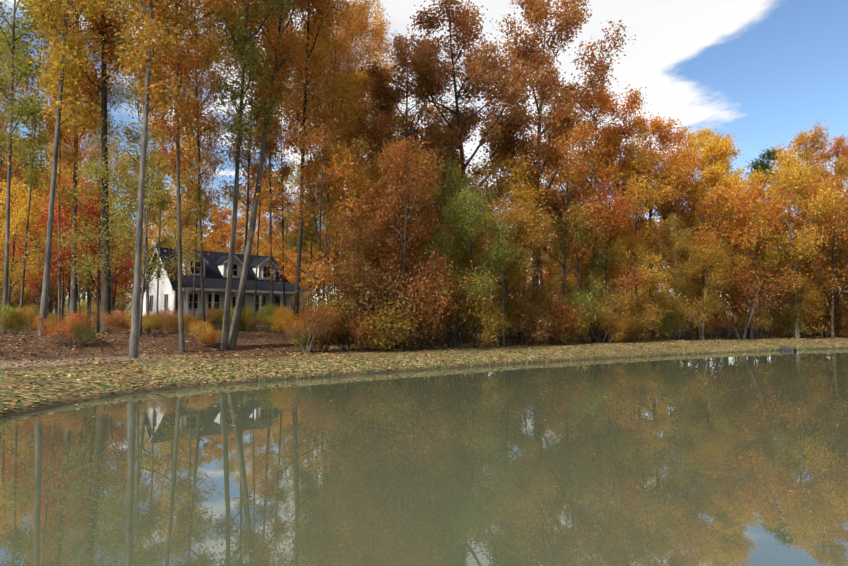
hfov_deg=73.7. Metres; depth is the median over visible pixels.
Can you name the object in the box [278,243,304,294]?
tree
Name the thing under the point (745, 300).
shrub
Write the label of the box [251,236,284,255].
tree
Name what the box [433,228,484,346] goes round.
tree
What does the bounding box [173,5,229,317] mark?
tree
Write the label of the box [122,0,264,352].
tree
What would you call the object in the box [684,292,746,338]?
shrub
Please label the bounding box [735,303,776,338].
shrub
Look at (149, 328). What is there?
shrub
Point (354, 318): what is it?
shrub
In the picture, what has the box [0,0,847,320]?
sky
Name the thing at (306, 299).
shrub
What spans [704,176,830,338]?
tree
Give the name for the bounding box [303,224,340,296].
tree
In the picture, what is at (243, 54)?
tree
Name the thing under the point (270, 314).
shrub
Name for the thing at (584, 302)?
shrub
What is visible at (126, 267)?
tree
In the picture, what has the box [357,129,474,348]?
tree
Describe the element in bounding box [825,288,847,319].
shrub
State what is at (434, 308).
shrub
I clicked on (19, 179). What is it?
tree
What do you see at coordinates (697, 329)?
shrub
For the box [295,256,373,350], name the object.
shrub
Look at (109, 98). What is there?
tree
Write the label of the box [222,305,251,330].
shrub
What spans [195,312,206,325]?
shrub
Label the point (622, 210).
tree
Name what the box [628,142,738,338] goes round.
tree
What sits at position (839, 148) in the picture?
tree
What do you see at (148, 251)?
tree
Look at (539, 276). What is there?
tree
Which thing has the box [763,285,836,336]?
shrub
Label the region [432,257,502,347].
shrub
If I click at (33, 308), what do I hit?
shrub
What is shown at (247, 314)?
shrub
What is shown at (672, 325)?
shrub
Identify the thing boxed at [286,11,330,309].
tree
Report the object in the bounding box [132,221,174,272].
tree
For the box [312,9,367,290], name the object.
tree
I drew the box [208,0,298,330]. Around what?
tree
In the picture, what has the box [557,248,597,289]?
tree
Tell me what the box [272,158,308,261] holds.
tree
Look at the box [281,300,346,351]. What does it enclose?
shrub
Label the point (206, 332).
shrub
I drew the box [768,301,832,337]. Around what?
shrub
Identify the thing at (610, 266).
tree
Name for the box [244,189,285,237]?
tree
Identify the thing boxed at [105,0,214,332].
tree
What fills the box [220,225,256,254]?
tree
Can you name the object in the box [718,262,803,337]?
shrub
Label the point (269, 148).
tree
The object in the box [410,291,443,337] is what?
shrub
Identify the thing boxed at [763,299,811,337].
shrub
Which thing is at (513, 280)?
shrub
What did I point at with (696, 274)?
tree
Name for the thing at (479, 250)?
shrub
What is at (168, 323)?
shrub
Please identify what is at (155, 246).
tree
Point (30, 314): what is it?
shrub
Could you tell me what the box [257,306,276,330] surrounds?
shrub
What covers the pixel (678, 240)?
tree
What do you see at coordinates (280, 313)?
shrub
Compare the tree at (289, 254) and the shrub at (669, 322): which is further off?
the tree at (289, 254)
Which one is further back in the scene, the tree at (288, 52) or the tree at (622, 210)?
the tree at (622, 210)
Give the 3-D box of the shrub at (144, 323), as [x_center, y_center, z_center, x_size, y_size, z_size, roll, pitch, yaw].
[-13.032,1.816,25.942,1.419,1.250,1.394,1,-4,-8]
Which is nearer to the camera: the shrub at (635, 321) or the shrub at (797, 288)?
the shrub at (635, 321)
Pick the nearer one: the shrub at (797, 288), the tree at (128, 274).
the shrub at (797, 288)
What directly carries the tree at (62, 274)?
on the ground
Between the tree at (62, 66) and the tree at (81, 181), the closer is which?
the tree at (62, 66)
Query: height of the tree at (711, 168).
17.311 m
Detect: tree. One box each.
[0,0,79,329]
[0,0,81,332]
[0,25,21,218]
[0,31,40,308]
[0,134,66,307]
[0,172,66,308]
[0,178,39,284]
[0,201,47,307]
[0,223,42,298]
[0,227,35,305]
[1,154,162,332]
[1,199,84,304]
[2,157,119,315]
[9,205,57,320]
[16,0,130,335]
[19,91,88,313]
[21,1,117,329]
[27,175,95,323]
[30,0,110,331]
[31,171,135,327]
[35,136,173,331]
[42,107,93,314]
[43,63,117,312]
[48,162,92,312]
[53,0,148,332]
[54,204,120,324]
[61,111,218,336]
[73,12,137,325]
[80,216,153,310]
[91,252,133,301]
[93,252,132,301]
[98,0,214,358]
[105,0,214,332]
[108,152,155,310]
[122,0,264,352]
[130,157,232,313]
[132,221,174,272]
[133,238,157,284]
[135,0,195,329]
[141,236,172,283]
[143,194,175,241]
[143,235,176,262]
[148,193,176,243]
[155,0,256,331]
[162,194,186,233]
[164,220,217,251]
[165,134,216,248]
[170,200,231,250]
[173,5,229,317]
[187,0,309,349]
[199,206,249,252]
[199,239,224,252]
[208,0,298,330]
[219,190,252,253]
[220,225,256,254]
[226,0,329,348]
[231,0,296,330]
[235,0,288,328]
[237,182,277,249]
[239,228,278,254]
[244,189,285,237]
[247,119,386,349]
[249,168,288,244]
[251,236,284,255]
[253,0,363,331]
[254,235,292,279]
[260,21,313,306]
[261,201,318,263]
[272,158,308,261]
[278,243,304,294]
[281,0,379,303]
[281,185,368,301]
[285,25,350,308]
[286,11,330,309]
[287,245,314,268]
[288,252,321,304]
[290,220,313,278]
[295,60,434,264]
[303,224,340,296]
[305,130,397,271]
[309,142,377,257]
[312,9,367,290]
[312,42,370,290]
[313,246,341,289]
[332,0,392,216]
[338,30,484,333]
[343,0,401,220]
[354,131,451,341]
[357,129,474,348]
[357,202,435,283]
[360,0,549,337]
[387,172,432,264]
[390,101,474,330]
[397,199,449,328]
[418,151,495,343]
[435,165,488,326]
[452,0,635,338]
[453,145,563,342]
[466,214,515,324]
[482,243,514,302]
[504,110,630,341]
[507,132,579,329]
[526,265,548,285]
[528,84,668,336]
[540,176,602,291]
[540,220,610,296]
[543,234,574,289]
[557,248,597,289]
[559,173,674,341]
[579,225,653,290]
[593,132,694,339]
[599,206,655,292]
[600,113,703,334]
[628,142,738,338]
[652,126,770,332]
[653,221,677,293]
[665,135,777,336]
[672,240,738,339]
[685,192,741,279]
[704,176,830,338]
[725,145,802,332]
[734,141,847,338]
[750,121,847,336]
[779,172,847,338]
[791,134,847,239]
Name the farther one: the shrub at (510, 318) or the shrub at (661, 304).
the shrub at (661, 304)
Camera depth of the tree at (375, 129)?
37.93 m
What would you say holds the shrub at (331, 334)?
on the ground
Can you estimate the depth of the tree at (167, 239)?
72.79 m
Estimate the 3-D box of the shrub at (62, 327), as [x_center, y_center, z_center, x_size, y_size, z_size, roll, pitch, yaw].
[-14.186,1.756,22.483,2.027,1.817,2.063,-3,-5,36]
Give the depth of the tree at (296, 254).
79.71 m
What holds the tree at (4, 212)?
on the ground
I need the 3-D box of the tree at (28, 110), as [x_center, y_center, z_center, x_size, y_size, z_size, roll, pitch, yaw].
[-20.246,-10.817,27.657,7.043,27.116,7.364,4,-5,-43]
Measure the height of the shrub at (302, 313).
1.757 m
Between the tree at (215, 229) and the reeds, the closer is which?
the reeds
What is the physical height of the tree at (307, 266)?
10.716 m
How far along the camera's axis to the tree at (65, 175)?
45.28 m
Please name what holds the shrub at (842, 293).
on the ground
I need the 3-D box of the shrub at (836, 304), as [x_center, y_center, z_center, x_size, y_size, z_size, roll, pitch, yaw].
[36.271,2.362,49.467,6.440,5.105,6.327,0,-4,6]
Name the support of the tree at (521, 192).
on the ground
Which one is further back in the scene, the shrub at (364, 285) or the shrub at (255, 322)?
the shrub at (255, 322)
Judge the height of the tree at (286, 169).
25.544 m
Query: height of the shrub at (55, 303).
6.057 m
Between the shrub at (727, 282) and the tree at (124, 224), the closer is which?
the tree at (124, 224)
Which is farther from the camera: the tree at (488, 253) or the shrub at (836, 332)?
the tree at (488, 253)
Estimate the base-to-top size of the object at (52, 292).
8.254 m
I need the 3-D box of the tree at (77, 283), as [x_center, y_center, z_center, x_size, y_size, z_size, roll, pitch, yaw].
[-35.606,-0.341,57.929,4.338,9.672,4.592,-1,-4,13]
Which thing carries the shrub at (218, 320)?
on the ground
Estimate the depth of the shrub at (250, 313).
35.85 m
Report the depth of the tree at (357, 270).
26.41 m
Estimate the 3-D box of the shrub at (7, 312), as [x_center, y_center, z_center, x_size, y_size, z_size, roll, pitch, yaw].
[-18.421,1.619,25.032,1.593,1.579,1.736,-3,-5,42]
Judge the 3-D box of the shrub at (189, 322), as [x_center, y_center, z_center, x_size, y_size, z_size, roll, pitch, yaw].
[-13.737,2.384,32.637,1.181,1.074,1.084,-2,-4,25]
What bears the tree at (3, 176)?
on the ground
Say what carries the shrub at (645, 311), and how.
on the ground
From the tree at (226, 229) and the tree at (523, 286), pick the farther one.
the tree at (226, 229)
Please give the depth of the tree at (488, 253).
69.52 m
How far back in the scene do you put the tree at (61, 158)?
77.00 m
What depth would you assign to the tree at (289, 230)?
101.90 m
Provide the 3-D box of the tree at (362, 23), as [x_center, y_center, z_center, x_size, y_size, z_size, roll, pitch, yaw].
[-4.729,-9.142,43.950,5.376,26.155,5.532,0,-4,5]
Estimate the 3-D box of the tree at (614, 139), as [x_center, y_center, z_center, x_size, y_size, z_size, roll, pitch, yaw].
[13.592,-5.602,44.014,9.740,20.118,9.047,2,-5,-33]
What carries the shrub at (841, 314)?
on the ground
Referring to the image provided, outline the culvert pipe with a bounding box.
[779,346,796,350]
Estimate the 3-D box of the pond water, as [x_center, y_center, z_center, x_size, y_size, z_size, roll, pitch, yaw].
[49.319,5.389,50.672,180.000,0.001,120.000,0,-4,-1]
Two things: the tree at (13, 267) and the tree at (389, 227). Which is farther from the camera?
the tree at (13, 267)
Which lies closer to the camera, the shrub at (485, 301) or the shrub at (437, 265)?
the shrub at (485, 301)
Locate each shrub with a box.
[0,265,28,305]
[0,278,19,304]
[0,301,31,333]
[0,303,33,333]
[11,278,52,311]
[14,284,66,310]
[18,305,51,329]
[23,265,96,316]
[23,302,40,328]
[29,315,55,334]
[36,308,94,347]
[47,314,57,326]
[52,299,100,320]
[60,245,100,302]
[65,317,86,331]
[69,322,98,346]
[85,308,116,331]
[86,307,100,323]
[94,308,131,333]
[113,285,140,313]
[115,283,131,310]
[123,313,156,330]
[142,317,157,332]
[144,310,173,332]
[157,306,189,333]
[170,311,193,331]
[170,320,178,332]
[178,317,193,330]
[185,316,221,346]
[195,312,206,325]
[196,332,218,345]
[197,302,223,326]
[207,308,223,325]
[208,309,223,330]
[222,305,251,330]
[222,309,248,329]
[232,304,256,330]
[245,307,259,329]
[245,316,260,330]
[246,302,260,319]
[256,301,291,331]
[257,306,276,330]
[264,304,299,331]
[267,304,292,333]
[280,310,301,330]
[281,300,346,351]
[283,297,342,353]
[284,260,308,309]
[289,325,328,351]
[291,284,317,313]
[292,306,310,326]
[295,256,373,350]
[300,289,356,350]
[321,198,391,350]
[328,282,398,349]
[331,253,424,351]
[335,276,424,348]
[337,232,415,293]
[344,310,387,351]
[356,292,423,351]
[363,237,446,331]
[382,268,461,349]
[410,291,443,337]
[419,231,462,329]
[425,263,514,333]
[425,287,481,346]
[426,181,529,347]
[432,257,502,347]
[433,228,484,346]
[449,291,515,348]
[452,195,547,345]
[452,227,494,342]
[487,288,561,343]
[488,294,537,341]
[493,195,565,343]
[497,245,526,301]
[504,295,559,345]
[512,284,553,335]
[525,273,588,343]
[525,302,596,344]
[529,284,615,342]
[542,258,580,306]
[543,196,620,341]
[552,267,576,305]
[572,271,627,341]
[579,284,638,342]
[581,307,609,341]
[582,278,646,305]
[592,308,629,342]
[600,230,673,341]
[607,307,640,341]
[607,315,650,341]
[614,281,662,340]
[620,288,670,339]
[624,290,666,341]
[644,288,680,330]
[645,255,673,325]
[645,303,696,338]
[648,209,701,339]
[651,283,713,339]
[653,287,686,338]
[656,308,689,339]
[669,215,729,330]
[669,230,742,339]
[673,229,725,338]
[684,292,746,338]
[685,283,731,338]
[703,253,783,339]
[708,321,727,334]
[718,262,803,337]
[719,301,761,338]
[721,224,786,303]
[722,246,774,336]
[722,271,769,333]
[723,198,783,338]
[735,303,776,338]
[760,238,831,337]
[761,312,810,337]
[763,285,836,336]
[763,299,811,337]
[764,270,809,307]
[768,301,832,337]
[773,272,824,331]
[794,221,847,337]
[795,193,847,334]
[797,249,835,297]
[801,291,836,336]
[801,312,828,336]
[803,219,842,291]
[811,290,847,336]
[813,312,847,336]
[823,280,847,307]
[824,312,847,337]
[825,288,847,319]
[832,230,847,302]
[834,302,847,336]
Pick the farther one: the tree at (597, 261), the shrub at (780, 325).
the shrub at (780, 325)
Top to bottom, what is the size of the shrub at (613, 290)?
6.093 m
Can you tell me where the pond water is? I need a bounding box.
[0,349,847,565]
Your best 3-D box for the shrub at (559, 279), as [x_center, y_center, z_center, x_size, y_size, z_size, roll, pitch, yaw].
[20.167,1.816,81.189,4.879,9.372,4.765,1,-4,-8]
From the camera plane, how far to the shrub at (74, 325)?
26.43 m
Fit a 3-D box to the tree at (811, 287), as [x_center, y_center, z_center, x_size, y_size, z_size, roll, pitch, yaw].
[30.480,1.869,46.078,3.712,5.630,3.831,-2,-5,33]
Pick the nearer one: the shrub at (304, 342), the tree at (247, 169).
the shrub at (304, 342)
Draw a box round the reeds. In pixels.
[0,343,846,404]
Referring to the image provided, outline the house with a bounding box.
[140,247,307,327]
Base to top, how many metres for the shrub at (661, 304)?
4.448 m
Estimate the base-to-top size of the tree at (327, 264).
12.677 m
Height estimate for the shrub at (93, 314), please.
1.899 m
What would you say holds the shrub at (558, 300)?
on the ground
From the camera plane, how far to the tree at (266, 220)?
104.52 m
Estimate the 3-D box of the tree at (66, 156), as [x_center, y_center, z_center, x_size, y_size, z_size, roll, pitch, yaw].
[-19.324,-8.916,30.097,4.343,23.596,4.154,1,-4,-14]
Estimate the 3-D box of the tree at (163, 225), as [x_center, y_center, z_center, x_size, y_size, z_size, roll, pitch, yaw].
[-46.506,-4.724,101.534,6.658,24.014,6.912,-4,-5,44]
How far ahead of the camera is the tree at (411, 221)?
49.03 m
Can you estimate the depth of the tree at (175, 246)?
71.18 m
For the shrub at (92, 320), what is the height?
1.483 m
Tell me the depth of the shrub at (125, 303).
64.22 m
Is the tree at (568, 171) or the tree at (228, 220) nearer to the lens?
the tree at (568, 171)
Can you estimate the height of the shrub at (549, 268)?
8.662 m
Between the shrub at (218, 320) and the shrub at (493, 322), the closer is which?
the shrub at (493, 322)
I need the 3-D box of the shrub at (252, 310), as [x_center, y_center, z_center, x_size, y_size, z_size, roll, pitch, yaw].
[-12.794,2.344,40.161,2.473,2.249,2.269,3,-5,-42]
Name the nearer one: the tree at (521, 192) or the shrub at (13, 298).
the tree at (521, 192)
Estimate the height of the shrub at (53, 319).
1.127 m
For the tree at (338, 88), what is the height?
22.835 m
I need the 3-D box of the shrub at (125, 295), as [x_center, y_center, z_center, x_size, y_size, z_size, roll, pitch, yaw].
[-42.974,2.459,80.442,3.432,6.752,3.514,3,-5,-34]
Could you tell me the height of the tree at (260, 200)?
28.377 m
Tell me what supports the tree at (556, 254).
on the ground
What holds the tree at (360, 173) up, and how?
on the ground
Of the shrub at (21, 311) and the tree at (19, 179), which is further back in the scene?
the tree at (19, 179)
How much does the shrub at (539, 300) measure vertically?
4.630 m
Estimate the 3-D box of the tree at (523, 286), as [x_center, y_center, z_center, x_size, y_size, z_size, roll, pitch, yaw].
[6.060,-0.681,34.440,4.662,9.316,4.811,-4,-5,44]
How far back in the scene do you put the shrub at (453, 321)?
30.27 m
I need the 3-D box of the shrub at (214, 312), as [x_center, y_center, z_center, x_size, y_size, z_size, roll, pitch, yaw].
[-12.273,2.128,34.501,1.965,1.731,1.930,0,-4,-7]
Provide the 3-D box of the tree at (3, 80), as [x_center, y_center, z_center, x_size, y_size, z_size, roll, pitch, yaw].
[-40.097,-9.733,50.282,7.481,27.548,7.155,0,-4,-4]
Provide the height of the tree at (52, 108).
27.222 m
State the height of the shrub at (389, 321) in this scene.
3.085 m
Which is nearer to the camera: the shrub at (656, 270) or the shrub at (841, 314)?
the shrub at (841, 314)
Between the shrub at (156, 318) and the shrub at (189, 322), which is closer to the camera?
the shrub at (156, 318)
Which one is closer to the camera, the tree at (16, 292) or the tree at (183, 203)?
the tree at (16, 292)
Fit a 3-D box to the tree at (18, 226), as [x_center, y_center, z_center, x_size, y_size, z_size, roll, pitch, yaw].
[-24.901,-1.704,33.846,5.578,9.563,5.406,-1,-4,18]
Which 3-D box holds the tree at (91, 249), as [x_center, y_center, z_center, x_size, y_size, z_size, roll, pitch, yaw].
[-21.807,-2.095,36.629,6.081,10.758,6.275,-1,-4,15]
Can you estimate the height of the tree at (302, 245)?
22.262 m
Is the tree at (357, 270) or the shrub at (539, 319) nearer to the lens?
the tree at (357, 270)
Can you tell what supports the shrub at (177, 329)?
on the ground
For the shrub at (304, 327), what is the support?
on the ground
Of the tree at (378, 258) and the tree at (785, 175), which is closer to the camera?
the tree at (378, 258)
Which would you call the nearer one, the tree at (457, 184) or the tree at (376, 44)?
the tree at (457, 184)
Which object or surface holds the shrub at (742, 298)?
on the ground
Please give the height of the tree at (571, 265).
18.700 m
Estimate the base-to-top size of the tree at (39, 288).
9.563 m
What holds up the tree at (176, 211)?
on the ground
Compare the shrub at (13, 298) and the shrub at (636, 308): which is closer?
the shrub at (636, 308)
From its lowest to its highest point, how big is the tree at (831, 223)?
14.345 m
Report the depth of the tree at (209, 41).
30.90 m
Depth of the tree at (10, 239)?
40.60 m
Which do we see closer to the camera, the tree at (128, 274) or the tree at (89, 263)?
the tree at (89, 263)
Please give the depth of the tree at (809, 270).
47.83 m
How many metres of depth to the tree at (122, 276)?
72.02 m
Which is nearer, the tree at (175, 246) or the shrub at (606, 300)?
the shrub at (606, 300)
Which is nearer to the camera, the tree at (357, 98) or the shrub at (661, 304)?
the tree at (357, 98)
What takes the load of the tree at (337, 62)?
on the ground
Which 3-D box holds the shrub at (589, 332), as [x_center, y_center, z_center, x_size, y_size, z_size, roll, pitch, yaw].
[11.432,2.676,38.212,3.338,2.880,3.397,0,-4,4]
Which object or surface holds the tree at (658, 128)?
on the ground
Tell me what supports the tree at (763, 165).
on the ground
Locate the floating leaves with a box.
[51,349,845,491]
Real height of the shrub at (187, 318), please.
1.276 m
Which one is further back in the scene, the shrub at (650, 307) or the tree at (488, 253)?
the tree at (488, 253)
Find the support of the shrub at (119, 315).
on the ground
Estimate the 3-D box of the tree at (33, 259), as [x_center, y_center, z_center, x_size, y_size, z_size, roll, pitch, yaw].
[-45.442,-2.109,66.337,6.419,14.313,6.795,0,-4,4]
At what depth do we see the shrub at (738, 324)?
43.80 m
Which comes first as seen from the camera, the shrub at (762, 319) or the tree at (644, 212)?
the shrub at (762, 319)
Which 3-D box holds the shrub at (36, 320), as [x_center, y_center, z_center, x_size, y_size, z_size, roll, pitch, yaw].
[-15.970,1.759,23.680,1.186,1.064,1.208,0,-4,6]
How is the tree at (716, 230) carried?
on the ground
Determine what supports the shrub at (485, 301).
on the ground
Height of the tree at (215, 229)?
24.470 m
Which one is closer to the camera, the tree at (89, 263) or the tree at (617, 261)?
the tree at (617, 261)
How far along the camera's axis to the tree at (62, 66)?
24.82 m
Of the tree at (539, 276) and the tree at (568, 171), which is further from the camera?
the tree at (539, 276)
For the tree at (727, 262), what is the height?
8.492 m
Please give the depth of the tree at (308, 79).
30.75 m
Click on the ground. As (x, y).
(45, 346)
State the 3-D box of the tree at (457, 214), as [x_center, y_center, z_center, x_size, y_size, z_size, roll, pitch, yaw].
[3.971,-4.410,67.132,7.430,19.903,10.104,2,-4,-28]
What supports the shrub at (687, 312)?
on the ground
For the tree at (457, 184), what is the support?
on the ground
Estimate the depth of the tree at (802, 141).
50.79 m
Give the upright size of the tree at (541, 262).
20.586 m
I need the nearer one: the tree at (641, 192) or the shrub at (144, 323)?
the shrub at (144, 323)
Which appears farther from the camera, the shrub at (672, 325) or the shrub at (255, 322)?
the shrub at (672, 325)
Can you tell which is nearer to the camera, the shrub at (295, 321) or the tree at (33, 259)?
the shrub at (295, 321)
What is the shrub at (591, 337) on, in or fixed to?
on the ground
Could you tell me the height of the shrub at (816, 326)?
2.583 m
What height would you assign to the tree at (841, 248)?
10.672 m
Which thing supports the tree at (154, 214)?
on the ground
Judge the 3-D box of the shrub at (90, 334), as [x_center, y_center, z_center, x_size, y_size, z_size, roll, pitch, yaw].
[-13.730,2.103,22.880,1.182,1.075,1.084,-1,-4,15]
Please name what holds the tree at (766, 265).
on the ground
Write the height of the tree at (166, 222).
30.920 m
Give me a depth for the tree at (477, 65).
37.63 m
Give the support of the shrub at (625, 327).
on the ground
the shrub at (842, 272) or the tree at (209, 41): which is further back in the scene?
the shrub at (842, 272)
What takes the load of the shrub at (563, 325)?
on the ground
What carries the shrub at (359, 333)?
on the ground
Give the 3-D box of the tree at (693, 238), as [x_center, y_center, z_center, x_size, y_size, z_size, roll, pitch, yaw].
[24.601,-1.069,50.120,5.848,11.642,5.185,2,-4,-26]
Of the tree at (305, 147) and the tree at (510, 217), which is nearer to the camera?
the tree at (510, 217)
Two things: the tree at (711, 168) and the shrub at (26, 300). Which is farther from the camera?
the shrub at (26, 300)
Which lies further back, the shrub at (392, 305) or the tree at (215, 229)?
the tree at (215, 229)
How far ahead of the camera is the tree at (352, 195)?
47.95 m
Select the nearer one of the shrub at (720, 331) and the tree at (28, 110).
the tree at (28, 110)
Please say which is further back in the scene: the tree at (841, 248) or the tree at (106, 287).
the tree at (841, 248)
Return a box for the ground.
[0,321,847,418]
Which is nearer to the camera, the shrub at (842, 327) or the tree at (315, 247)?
the shrub at (842, 327)
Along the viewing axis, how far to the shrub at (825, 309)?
49.35 m
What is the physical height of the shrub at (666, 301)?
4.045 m
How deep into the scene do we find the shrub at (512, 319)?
38.58 m
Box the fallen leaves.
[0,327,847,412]
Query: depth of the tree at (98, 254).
26.81 m
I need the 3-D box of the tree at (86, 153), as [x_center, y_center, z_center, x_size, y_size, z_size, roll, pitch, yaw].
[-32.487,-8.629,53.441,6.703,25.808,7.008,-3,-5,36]
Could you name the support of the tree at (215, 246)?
on the ground
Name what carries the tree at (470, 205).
on the ground
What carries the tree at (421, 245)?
on the ground
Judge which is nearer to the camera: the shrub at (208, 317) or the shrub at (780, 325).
the shrub at (208, 317)
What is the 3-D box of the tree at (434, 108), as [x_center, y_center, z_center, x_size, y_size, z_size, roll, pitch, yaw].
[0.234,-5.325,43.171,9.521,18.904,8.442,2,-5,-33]
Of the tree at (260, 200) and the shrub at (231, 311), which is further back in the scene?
the tree at (260, 200)
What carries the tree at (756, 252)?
on the ground
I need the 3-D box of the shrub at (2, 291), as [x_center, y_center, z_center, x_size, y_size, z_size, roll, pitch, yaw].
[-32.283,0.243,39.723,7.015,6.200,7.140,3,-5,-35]
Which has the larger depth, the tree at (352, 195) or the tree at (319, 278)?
the tree at (352, 195)
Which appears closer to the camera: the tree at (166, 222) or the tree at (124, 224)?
the tree at (124, 224)
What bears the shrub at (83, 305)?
on the ground
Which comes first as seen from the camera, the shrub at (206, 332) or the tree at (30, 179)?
the shrub at (206, 332)
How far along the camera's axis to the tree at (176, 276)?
42.81 m
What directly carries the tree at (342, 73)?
on the ground
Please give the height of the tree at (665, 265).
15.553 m
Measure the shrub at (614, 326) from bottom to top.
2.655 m
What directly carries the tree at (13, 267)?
on the ground
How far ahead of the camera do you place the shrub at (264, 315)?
31.89 m
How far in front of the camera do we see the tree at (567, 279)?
55.07 m
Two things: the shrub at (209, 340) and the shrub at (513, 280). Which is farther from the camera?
the shrub at (513, 280)
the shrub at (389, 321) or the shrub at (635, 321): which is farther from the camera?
the shrub at (635, 321)
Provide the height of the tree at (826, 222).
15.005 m
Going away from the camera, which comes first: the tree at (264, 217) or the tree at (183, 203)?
the tree at (183, 203)
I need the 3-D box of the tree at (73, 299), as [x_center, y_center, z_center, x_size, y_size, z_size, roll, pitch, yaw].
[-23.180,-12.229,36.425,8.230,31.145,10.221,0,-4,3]
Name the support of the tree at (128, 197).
on the ground
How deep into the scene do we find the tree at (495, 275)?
56.98 m
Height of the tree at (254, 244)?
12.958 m
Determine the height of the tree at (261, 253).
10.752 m
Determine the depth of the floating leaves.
19.02 m
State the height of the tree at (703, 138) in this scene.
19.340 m
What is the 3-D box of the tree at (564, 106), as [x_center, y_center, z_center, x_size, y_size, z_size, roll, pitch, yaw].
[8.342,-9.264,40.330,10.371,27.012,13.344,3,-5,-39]
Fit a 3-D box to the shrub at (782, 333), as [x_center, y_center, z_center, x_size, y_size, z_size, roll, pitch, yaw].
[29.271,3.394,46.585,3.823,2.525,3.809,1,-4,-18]
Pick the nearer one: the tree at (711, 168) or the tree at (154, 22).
the tree at (154, 22)
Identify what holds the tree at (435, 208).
on the ground
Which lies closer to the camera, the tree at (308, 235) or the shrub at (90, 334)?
the shrub at (90, 334)
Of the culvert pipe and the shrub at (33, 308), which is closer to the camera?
the shrub at (33, 308)
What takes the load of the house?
on the ground

